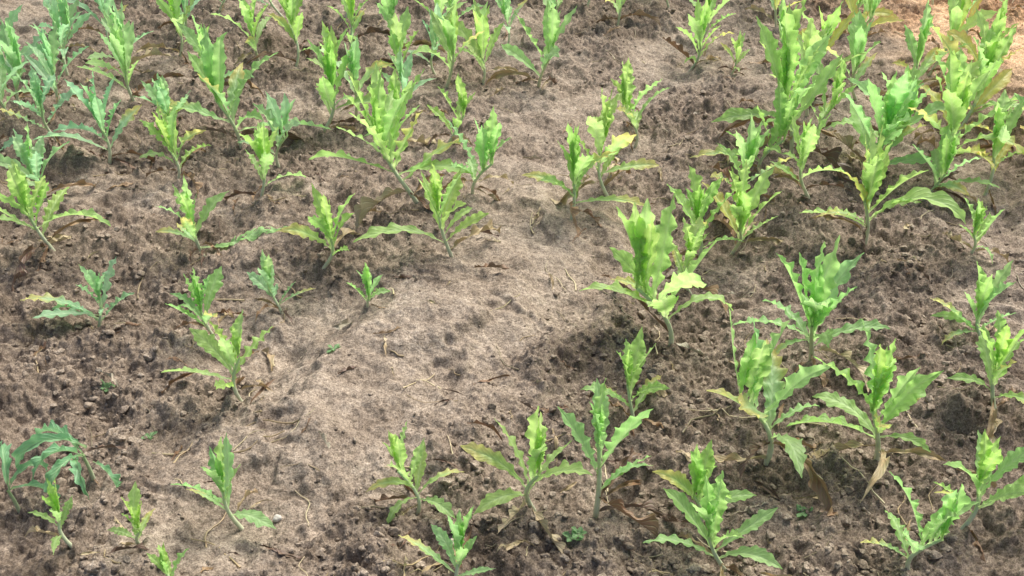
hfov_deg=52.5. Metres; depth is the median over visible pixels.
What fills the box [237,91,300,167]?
poppy plant
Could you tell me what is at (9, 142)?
poppy plant
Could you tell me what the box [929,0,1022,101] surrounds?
poppy plant
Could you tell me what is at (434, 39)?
poppy plant
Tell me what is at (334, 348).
weed seedling
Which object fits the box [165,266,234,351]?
poppy plant
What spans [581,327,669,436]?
poppy plant
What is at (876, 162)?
poppy plant
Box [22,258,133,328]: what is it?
poppy plant
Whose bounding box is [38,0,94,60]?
poppy plant
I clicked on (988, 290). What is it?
poppy plant
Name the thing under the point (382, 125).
poppy plant
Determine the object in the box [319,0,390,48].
poppy plant
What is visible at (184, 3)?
poppy plant
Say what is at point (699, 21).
poppy plant
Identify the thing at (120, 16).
poppy plant
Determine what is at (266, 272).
poppy plant
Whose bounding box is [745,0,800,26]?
poppy plant
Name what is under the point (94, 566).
soil clods
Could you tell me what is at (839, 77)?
poppy plant
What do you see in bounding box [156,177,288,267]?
poppy plant
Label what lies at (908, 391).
poppy plant
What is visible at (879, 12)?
poppy plant
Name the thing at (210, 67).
poppy plant
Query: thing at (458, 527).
poppy plant
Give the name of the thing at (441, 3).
poppy plant
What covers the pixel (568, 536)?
weed seedling
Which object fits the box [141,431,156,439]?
weed seedling
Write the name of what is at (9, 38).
poppy plant
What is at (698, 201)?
poppy plant
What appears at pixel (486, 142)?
poppy plant
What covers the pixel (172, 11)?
poppy plant
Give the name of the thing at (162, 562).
poppy plant
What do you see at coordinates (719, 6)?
poppy plant
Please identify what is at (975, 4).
poppy plant
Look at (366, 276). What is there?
poppy plant
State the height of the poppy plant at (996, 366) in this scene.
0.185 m
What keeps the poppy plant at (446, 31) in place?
on the soil ground
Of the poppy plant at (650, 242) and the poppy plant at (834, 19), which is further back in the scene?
the poppy plant at (834, 19)
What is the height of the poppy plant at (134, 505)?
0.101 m
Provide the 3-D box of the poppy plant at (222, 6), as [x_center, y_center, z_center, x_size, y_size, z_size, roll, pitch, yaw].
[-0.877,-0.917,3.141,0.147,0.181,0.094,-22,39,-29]
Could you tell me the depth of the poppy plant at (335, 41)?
2.73 m
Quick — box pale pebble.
[273,514,281,521]
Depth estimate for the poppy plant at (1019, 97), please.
2.20 m
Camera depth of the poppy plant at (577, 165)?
2.05 m
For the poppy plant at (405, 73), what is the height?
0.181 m
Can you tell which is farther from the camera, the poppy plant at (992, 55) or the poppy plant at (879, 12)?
the poppy plant at (879, 12)
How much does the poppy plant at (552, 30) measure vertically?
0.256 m
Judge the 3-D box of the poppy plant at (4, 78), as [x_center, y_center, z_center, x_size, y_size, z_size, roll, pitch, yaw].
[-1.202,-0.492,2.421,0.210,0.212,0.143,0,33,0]
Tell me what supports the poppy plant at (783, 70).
on the soil ground
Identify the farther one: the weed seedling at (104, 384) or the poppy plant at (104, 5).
the poppy plant at (104, 5)
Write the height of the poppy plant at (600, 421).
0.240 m
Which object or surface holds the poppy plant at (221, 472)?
on the soil ground
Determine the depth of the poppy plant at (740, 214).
1.93 m
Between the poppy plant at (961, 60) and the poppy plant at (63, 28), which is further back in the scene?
the poppy plant at (63, 28)
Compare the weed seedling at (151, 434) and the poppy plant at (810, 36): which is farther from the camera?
the poppy plant at (810, 36)
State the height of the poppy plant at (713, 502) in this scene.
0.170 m
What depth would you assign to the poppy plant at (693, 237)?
1.86 m
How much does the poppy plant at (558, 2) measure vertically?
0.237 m
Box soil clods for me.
[0,0,1023,575]
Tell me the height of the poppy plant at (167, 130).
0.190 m
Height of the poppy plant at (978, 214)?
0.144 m
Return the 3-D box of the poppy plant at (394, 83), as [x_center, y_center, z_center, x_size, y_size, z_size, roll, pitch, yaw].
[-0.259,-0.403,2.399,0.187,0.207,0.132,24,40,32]
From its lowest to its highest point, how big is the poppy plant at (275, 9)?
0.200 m
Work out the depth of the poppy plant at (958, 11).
2.64 m
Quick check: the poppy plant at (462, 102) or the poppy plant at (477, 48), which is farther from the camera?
the poppy plant at (477, 48)
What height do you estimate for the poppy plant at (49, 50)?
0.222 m
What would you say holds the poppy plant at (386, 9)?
on the soil ground
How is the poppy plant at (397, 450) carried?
on the soil ground
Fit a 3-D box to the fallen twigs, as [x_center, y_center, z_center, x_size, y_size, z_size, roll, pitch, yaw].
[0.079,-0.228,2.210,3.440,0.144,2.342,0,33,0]
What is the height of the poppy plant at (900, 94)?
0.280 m
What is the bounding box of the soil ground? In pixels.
[0,0,1023,575]
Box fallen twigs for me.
[0,0,1023,575]
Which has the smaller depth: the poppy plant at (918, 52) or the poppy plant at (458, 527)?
the poppy plant at (458, 527)
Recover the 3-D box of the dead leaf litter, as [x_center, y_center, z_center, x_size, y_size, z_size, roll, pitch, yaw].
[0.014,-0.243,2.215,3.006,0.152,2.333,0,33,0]
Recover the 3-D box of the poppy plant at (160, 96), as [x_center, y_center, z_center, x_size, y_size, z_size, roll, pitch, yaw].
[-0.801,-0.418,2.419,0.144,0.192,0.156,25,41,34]
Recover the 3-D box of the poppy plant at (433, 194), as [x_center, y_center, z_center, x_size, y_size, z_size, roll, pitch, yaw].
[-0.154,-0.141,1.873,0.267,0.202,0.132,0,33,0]
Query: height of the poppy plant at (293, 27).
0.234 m
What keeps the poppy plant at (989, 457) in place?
on the soil ground
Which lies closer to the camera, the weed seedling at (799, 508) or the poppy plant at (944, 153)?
the weed seedling at (799, 508)
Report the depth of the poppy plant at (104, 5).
2.92 m
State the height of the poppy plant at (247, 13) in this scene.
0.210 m
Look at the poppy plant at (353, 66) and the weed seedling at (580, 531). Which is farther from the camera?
the poppy plant at (353, 66)
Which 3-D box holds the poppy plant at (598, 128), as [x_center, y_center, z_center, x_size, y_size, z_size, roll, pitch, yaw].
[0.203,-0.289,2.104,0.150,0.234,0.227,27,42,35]
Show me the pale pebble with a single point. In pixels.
(277, 517)
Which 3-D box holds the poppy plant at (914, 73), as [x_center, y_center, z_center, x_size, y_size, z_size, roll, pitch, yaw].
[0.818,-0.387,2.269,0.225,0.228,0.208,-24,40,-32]
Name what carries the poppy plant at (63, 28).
on the soil ground
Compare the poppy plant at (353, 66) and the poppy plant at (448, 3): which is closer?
the poppy plant at (353, 66)
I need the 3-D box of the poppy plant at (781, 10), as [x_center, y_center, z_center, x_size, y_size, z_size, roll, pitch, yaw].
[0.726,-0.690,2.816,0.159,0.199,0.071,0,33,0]
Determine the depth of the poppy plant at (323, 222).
1.85 m
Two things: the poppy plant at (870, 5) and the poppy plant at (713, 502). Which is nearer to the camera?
the poppy plant at (713, 502)
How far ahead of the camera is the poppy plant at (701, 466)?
1.37 m
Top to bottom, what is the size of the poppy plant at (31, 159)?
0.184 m
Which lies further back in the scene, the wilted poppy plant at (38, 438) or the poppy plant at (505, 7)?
the poppy plant at (505, 7)
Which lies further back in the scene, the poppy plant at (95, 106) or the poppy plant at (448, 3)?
the poppy plant at (448, 3)
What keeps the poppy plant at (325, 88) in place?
on the soil ground
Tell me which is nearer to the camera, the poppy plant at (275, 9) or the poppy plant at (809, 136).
the poppy plant at (809, 136)
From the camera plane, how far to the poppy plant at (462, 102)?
2.35 m
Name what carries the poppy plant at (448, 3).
on the soil ground
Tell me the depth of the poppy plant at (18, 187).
1.95 m
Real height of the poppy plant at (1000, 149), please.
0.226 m
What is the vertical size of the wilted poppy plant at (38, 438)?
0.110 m
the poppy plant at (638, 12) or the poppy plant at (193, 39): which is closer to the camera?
the poppy plant at (193, 39)
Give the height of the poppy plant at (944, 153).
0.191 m
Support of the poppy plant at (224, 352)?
on the soil ground
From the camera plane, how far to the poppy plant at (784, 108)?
2.19 m
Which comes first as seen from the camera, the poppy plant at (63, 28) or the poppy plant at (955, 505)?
the poppy plant at (955, 505)
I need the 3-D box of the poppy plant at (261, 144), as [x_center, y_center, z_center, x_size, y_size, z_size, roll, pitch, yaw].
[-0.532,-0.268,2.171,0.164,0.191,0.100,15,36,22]
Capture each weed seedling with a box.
[100,379,114,391]
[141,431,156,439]
[327,344,339,352]
[562,530,582,541]
[571,526,586,538]
[796,504,812,516]
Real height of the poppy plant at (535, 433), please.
0.212 m
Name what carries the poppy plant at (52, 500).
on the soil ground
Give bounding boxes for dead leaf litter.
[0,11,1023,575]
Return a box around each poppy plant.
[0,4,43,58]
[0,17,60,109]
[0,61,29,115]
[0,65,74,150]
[0,124,98,201]
[0,134,12,149]
[0,160,110,291]
[0,419,121,512]
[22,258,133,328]
[24,23,89,123]
[25,477,72,554]
[30,0,81,75]
[33,71,155,172]
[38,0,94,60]
[67,0,126,36]
[78,10,185,113]
[87,0,175,72]
[108,481,155,549]
[134,0,210,67]
[135,73,190,127]
[140,102,210,198]
[146,542,188,575]
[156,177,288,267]
[158,0,199,28]
[159,24,330,148]
[161,309,274,401]
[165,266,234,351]
[170,433,275,530]
[176,14,264,97]
[212,0,271,65]
[218,0,224,13]
[224,123,305,203]
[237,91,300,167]
[247,0,320,66]
[247,249,314,323]
[257,0,283,16]
[276,183,361,268]
[307,21,370,131]
[307,25,348,87]
[309,63,472,228]
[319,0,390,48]
[319,33,393,116]
[347,263,390,307]
[353,162,500,257]
[365,68,443,148]
[366,422,462,522]
[371,6,418,80]
[377,0,445,53]
[382,47,432,96]
[399,506,495,575]
[407,3,447,74]
[412,1,484,87]
[415,0,467,58]
[427,74,474,144]
[443,106,513,200]
[444,0,518,84]
[445,0,483,16]
[460,406,591,562]
[486,1,576,87]
[495,0,526,43]
[522,124,643,237]
[543,0,562,9]
[550,88,658,204]
[558,378,666,546]
[580,193,732,345]
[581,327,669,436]
[593,0,661,27]
[611,58,668,155]
[643,470,781,575]
[652,440,756,551]
[656,215,727,318]
[662,0,734,71]
[665,166,743,274]
[676,304,837,515]
[689,0,735,55]
[690,81,806,177]
[702,159,782,254]
[709,113,790,222]
[712,0,852,184]
[718,31,749,75]
[733,235,889,391]
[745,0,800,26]
[748,0,806,63]
[765,114,851,198]
[769,18,864,116]
[782,58,856,143]
[787,319,946,502]
[799,122,965,257]
[802,0,858,88]
[819,0,897,30]
[821,70,933,165]
[825,63,945,174]
[826,10,880,100]
[842,0,904,66]
[861,471,979,569]
[865,0,970,98]
[907,48,1023,174]
[908,0,997,75]
[911,46,992,139]
[912,124,998,203]
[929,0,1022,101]
[930,260,1014,349]
[934,429,1023,564]
[938,24,1023,153]
[942,198,1008,262]
[948,310,1023,442]
[966,0,981,39]
[970,89,1023,214]
[999,0,1023,13]
[1014,93,1023,129]
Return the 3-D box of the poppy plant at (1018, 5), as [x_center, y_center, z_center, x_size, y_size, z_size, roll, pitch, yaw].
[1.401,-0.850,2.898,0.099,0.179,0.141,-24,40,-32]
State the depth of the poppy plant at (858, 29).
2.49 m
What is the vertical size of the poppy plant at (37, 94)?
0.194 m
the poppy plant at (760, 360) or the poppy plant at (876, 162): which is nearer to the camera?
the poppy plant at (760, 360)
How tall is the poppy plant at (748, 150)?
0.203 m
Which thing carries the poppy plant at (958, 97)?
on the soil ground
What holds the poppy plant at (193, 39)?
on the soil ground
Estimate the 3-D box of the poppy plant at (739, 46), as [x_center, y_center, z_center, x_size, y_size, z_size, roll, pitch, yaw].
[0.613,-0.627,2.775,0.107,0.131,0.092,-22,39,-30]
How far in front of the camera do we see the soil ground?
1.83 m
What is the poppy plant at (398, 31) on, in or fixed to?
on the soil ground
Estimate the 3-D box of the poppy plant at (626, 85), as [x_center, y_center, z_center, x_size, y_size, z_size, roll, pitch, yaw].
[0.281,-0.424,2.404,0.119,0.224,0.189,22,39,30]
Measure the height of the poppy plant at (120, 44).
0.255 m
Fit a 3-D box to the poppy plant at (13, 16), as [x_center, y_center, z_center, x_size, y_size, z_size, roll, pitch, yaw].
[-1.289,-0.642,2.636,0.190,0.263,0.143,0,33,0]
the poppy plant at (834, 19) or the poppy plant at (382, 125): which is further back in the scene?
the poppy plant at (834, 19)
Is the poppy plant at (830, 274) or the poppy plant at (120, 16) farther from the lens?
the poppy plant at (120, 16)

